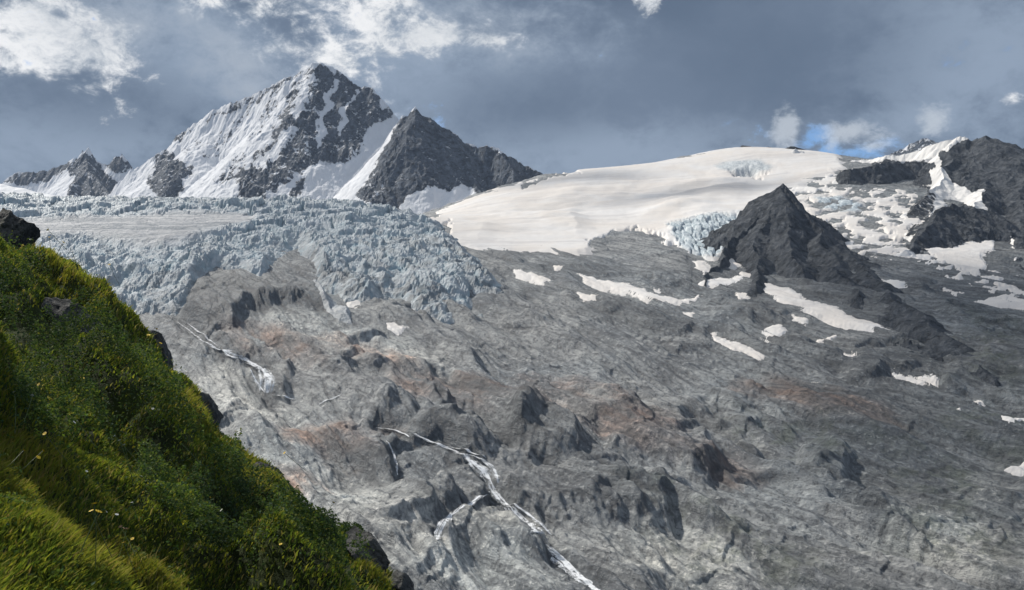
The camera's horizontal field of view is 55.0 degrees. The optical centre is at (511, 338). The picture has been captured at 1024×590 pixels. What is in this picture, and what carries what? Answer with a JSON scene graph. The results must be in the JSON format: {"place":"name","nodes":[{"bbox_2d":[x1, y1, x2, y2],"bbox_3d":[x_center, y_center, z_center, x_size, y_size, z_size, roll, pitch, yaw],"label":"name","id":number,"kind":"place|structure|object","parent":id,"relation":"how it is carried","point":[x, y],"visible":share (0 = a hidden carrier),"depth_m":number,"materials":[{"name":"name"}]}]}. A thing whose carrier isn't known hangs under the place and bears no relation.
{"place":"outdoors","nodes":[
{"label":"outdoors","id":0,"kind":"place"},
{"bbox_2d":[0,184,54,196],"bbox_3d":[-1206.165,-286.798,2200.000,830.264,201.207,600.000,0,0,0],"label":"snow","id":1,"kind":"structure","parent":0,"point":[5,189],"depth_m":2305.40,"materials":[{"name":"white snow"}]},
{"bbox_2d":[0,147,132,196],"bbox_3d":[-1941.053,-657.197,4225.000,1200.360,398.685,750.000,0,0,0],"label":"mountain","id":2,"kind":"structure","parent":0,"point":[86,173],"depth_m":4316.44,"materials":[{"name":"stone"}]},
{"bbox_2d":[0,233,394,589],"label":"hillside","id":3,"kind":"structure","parent":0,"point":[279,576],"depth_m":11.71,"materials":[{"name":"green plant"}]},
{"bbox_2d":[0,208,39,248],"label":"rock","id":4,"kind":"object","parent":3,"relation":"on","point":[22,229],"visible":0.51,"depth_m":28.67,"materials":[{"name":"black stone"}]},
{"bbox_2d":[41,297,113,338],"bbox_3d":[-8.931,0.132,20.217,1.858,1.962,1.453,0,0,0],"label":"rock","id":5,"kind":"object","parent":3,"relation":"on","point":[59,306],"visible":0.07,"depth_m":19.84,"materials":[{"name":"grey stone"}]},
{"bbox_2d":[78,509,101,559],"bbox_3d":[-1.887,0.907,4.331,0.034,0.326,0.043,24,-2,46],"label":"flower","id":6,"kind":"object","parent":3,"relation":"on","point":[90,530],"visible":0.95,"depth_m":4.33,"materials":[{"name":"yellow plant"}]},
{"bbox_2d":[92,502,97,568],"bbox_3d":[-1.825,0.864,4.320,0.039,0.289,0.030,-8,-19,-17],"label":"flower","id":7,"kind":"object","parent":3,"relation":"on","point":[96,534],"visible":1,"depth_m":4.32,"materials":[{"name":"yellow plant"}]},
{"bbox_2d":[88,509,111,556],"bbox_3d":[-1.796,0.855,4.300,0.030,0.229,0.024,-6,16,45],"label":"flower","id":8,"kind":"object","parent":3,"relation":"on","point":[100,532],"visible":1,"depth_m":4.30,"materials":[{"name":"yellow plant"}]},
{"bbox_2d":[122,542,139,584],"bbox_3d":[-3.140,1.863,8.122,0.041,0.389,0.052,-19,-7,-33],"label":"flower","id":9,"kind":"object","parent":3,"relation":"on","point":[131,563],"visible":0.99,"depth_m":8.12,"materials":[{"name":"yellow plant"}]},
{"bbox_2d":[145,327,173,370],"bbox_3d":[-9.186,0.449,25.032,1.245,1.588,1.060,0,0,0],"label":"rock","id":10,"kind":"object","parent":3,"relation":"on","point":[165,351],"visible":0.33,"depth_m":24.76,"materials":[{"name":"grey stone"}]},
{"bbox_2d":[0,232,390,589],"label":"shrubbery","id":11,"kind":"object","parent":3,"relation":"on","point":[200,511],"visible":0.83,"depth_m":11.76,"materials":[{"name":"green plant"}]},
{"bbox_2d":[200,392,223,426],"bbox_3d":[-7.041,1.651,22.497,0.696,0.853,0.937,0,0,0],"label":"rock","id":12,"kind":"object","parent":3,"relation":"on","point":[212,407],"visible":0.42,"depth_m":22.48,"materials":[{"name":"grey stone"}]},
{"bbox_2d":[253,461,290,486],"bbox_3d":[-4.856,3.075,19.918,0.917,1.168,1.113,0,0,0],"label":"rock","id":13,"kind":"object","parent":3,"relation":"on","point":[261,463],"visible":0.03,"depth_m":20.04,"materials":[{"name":"grey stone"}]},
{"bbox_2d":[346,526,389,573],"bbox_3d":[-2.329,3.417,15.614,0.635,0.796,0.926,0,0,-21],"label":"rock","id":14,"kind":"object","parent":3,"relation":"on","point":[378,555],"visible":0.55,"depth_m":15.39,"materials":[{"name":"grey stone"}]},
{"bbox_2d":[388,570,413,589],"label":"rock","id":15,"kind":"object","parent":3,"relation":"on","point":[401,580],"visible":0.81,"depth_m":14.34,"materials":[{"name":"grey stone"}]},
{"bbox_2d":[109,63,398,199],"bbox_3d":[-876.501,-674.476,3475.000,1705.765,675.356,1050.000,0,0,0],"label":"mountain","id":16,"kind":"structure","parent":0,"point":[318,131],"depth_m":3427.68,"materials":[{"name":"snow"}]},
{"bbox_2d":[332,106,541,213],"bbox_3d":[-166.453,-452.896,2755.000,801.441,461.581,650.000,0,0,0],"label":"mountain","id":17,"kind":"structure","parent":0,"point":[416,162],"depth_m":2752.47,"materials":[{"name":"stone"}]},
{"bbox_2d":[0,0,1023,182],"label":"sky","id":18,"kind":"structure","parent":0,"point":[556,86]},
{"bbox_2d":[123,153,1023,589],"bbox_3d":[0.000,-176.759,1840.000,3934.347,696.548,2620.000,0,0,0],"label":"terrain","id":19,"kind":"structure","parent":0,"point":[625,443],"depth_m":828.54,"materials":[{"name":"grey stone"}]},
{"bbox_2d":[179,323,290,398],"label":"waterfall","id":20,"kind":"structure","parent":19,"relation":"on","point":[267,383],"depth_m":961.48,"materials":[{"name":"white liquid"}]},
{"bbox_2d":[0,192,504,324],"bbox_3d":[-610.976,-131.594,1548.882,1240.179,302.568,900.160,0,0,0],"label":"glacier","id":21,"kind":"object","parent":19,"relation":"on","point":[165,253],"visible":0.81,"depth_m":1404.44,"materials":[{"name":"white ice"}]},
{"bbox_2d":[313,279,351,323],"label":"snow patch","id":22,"kind":"object","parent":19,"relation":"on","point":[338,312],"visible":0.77,"depth_m":1121.93,"materials":[{"name":"white snow"}]},
{"bbox_2d":[343,300,360,307],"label":"snow patch","id":23,"kind":"object","parent":19,"relation":"on","point":[351,304],"visible":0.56,"depth_m":1167.70,"materials":[{"name":"white snow"}]},
{"bbox_2d":[386,441,397,474],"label":"stream","id":24,"kind":"structure","parent":19,"relation":"on","point":[394,458],"depth_m":791.03,"materials":[{"name":"white liquid"}]},
{"bbox_2d":[386,322,408,335],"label":"snow patch","id":25,"kind":"object","parent":19,"relation":"on","point":[394,328],"visible":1,"depth_m":1076.11,"materials":[{"name":"white snow"}]},
{"bbox_2d":[413,433,599,589],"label":"waterfall","id":26,"kind":"structure","parent":19,"relation":"on","point":[565,562],"depth_m":684.01,"materials":[{"name":"white liquid"}]},
{"bbox_2d":[513,269,550,285],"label":"snow patch","id":27,"kind":"object","parent":19,"relation":"on","point":[530,277],"visible":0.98,"depth_m":1299.99,"materials":[{"name":"white snow"}]},
{"bbox_2d":[553,265,561,270],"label":"snow patch","id":28,"kind":"object","parent":19,"relation":"on","point":[558,268],"visible":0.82,"depth_m":1355.29,"materials":[{"name":"white snow"}]},
{"bbox_2d":[577,292,598,301],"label":"snow patch","id":29,"kind":"object","parent":19,"relation":"on","point":[585,297],"visible":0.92,"depth_m":1191.12,"materials":[{"name":"white snow"}]},
{"bbox_2d":[430,147,846,260],"bbox_3d":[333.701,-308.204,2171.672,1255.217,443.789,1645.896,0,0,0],"label":"snowfield","id":30,"kind":"structure","parent":19,"relation":"on","point":[687,203],"depth_m":2051.17,"materials":[{"name":"white snow"}]},
{"bbox_2d":[577,273,702,305],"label":"snow patch","id":31,"kind":"object","parent":19,"relation":"on","point":[622,289],"visible":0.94,"depth_m":1222.99,"materials":[{"name":"white snow"}]},
{"bbox_2d":[683,312,694,316],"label":"snow patch","id":32,"kind":"object","parent":19,"relation":"on","point":[689,314],"visible":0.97,"depth_m":1131.64,"materials":[{"name":"white snow"}]},
{"bbox_2d":[710,332,765,360],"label":"snow patch","id":33,"kind":"object","parent":19,"relation":"on","point":[740,347],"visible":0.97,"depth_m":1009.69,"materials":[{"name":"white snow"}]},
{"bbox_2d":[761,324,786,342],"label":"snow patch","id":34,"kind":"object","parent":19,"relation":"on","point":[778,330],"visible":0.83,"depth_m":1057.11,"materials":[{"name":"white snow"}]},
{"bbox_2d":[785,146,804,149],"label":"rock","id":35,"kind":"object","parent":19,"relation":"on","point":[792,147],"visible":0.27,"depth_m":2586.45,"materials":[{"name":"grey stone"}]},
{"bbox_2d":[791,314,807,326],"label":"snow patch","id":36,"kind":"object","parent":19,"relation":"on","point":[801,320],"visible":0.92,"depth_m":1092.71,"materials":[{"name":"white snow"}]},
{"bbox_2d":[816,335,836,342],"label":"snow patch","id":37,"kind":"object","parent":19,"relation":"on","point":[829,338],"visible":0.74,"depth_m":1033.14,"materials":[{"name":"white snow"}]},
{"bbox_2d":[763,283,889,332],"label":"snow patch","id":38,"kind":"object","parent":19,"relation":"on","point":[834,316],"visible":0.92,"depth_m":1124.86,"materials":[{"name":"white snow"}]},
{"bbox_2d":[790,163,1023,301],"bbox_3d":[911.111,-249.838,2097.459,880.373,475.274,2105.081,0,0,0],"label":"snowfield","id":39,"kind":"structure","parent":19,"relation":"on","point":[895,231],"depth_m":1661.24,"materials":[{"name":"white snow"}]},
{"bbox_2d":[892,371,938,386],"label":"snow patch","id":40,"kind":"object","parent":19,"relation":"on","point":[933,380],"visible":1,"depth_m":904.96,"materials":[{"name":"white snow"}]},
{"bbox_2d":[926,240,994,275],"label":"snow patch","id":41,"kind":"object","parent":19,"relation":"on","point":[967,256],"visible":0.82,"depth_m":1393.28,"materials":[{"name":"white snow"}]},
{"bbox_2d":[974,400,984,406],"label":"snow patch","id":42,"kind":"object","parent":19,"relation":"on","point":[980,402],"visible":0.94,"depth_m":853.16,"materials":[{"name":"white snow"}]},
{"bbox_2d":[974,294,1023,309],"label":"snow patch","id":43,"kind":"object","parent":19,"relation":"on","point":[1013,304],"visible":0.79,"depth_m":1117.57,"materials":[{"name":"white snow"}]},
{"bbox_2d":[1001,416,1023,422],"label":"snow patch","id":44,"kind":"object","parent":19,"relation":"on","point":[1008,418],"visible":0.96,"depth_m":811.56,"materials":[{"name":"white snow"}]},
{"bbox_2d":[1004,462,1023,476],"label":"snow patch","id":45,"kind":"object","parent":19,"relation":"on","point":[1016,470],"visible":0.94,"depth_m":726.21,"materials":[{"name":"white snow"}]},
{"bbox_2d":[700,184,1000,386],"bbox_3d":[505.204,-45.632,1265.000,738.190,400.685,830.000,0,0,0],"label":"mountain","id":46,"kind":"structure","parent":0,"point":[780,230],"depth_m":1360.22,"materials":[{"name":"grey stone"}]},
{"bbox_2d":[693,260,710,274],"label":"snow patch","id":47,"kind":"object","parent":46,"relation":"on","point":[703,266],"visible":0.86,"depth_m":1363.82,"materials":[{"name":"white snow"}]},
{"bbox_2d":[698,275,745,288],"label":"snow patch","id":48,"kind":"object","parent":46,"relation":"on","point":[712,283],"visible":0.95,"depth_m":1271.55,"materials":[{"name":"white snow"}]},
{"bbox_2d":[729,258,741,269],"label":"snow patch","id":49,"kind":"object","parent":46,"relation":"on","point":[734,265],"visible":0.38,"depth_m":1380.56,"materials":[{"name":"white snow"}]},
{"bbox_2d":[735,292,749,299],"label":"snow patch","id":50,"kind":"object","parent":46,"relation":"on","point":[742,295],"visible":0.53,"depth_m":1207.78,"materials":[{"name":"white snow"}]},
{"bbox_2d":[739,271,750,277],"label":"snow patch","id":51,"kind":"object","parent":46,"relation":"on","point":[745,274],"visible":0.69,"depth_m":1315.28,"materials":[{"name":"white snow"}]},
{"bbox_2d":[881,279,907,288],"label":"snow patch","id":52,"kind":"object","parent":46,"relation":"on","point":[898,284],"visible":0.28,"depth_m":1224.15,"materials":[{"name":"white snow"}]},
{"bbox_2d":[943,287,964,296],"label":"snow patch","id":53,"kind":"object","parent":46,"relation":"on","point":[952,292],"visible":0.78,"depth_m":1185.83,"materials":[{"name":"white snow"}]},
{"bbox_2d":[790,135,1023,276],"bbox_3d":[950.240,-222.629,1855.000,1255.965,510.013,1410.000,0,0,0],"label":"mountain","id":54,"kind":"structure","parent":0,"point":[982,179],"depth_m":1873.59,"materials":[{"name":"grey stone"}]},
{"bbox_2d":[890,138,937,155],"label":"mountain","id":55,"kind":"structure","parent":0,"point":[918,145],"depth_m":3502.74,"materials":[{"name":"snow"}]}
]}

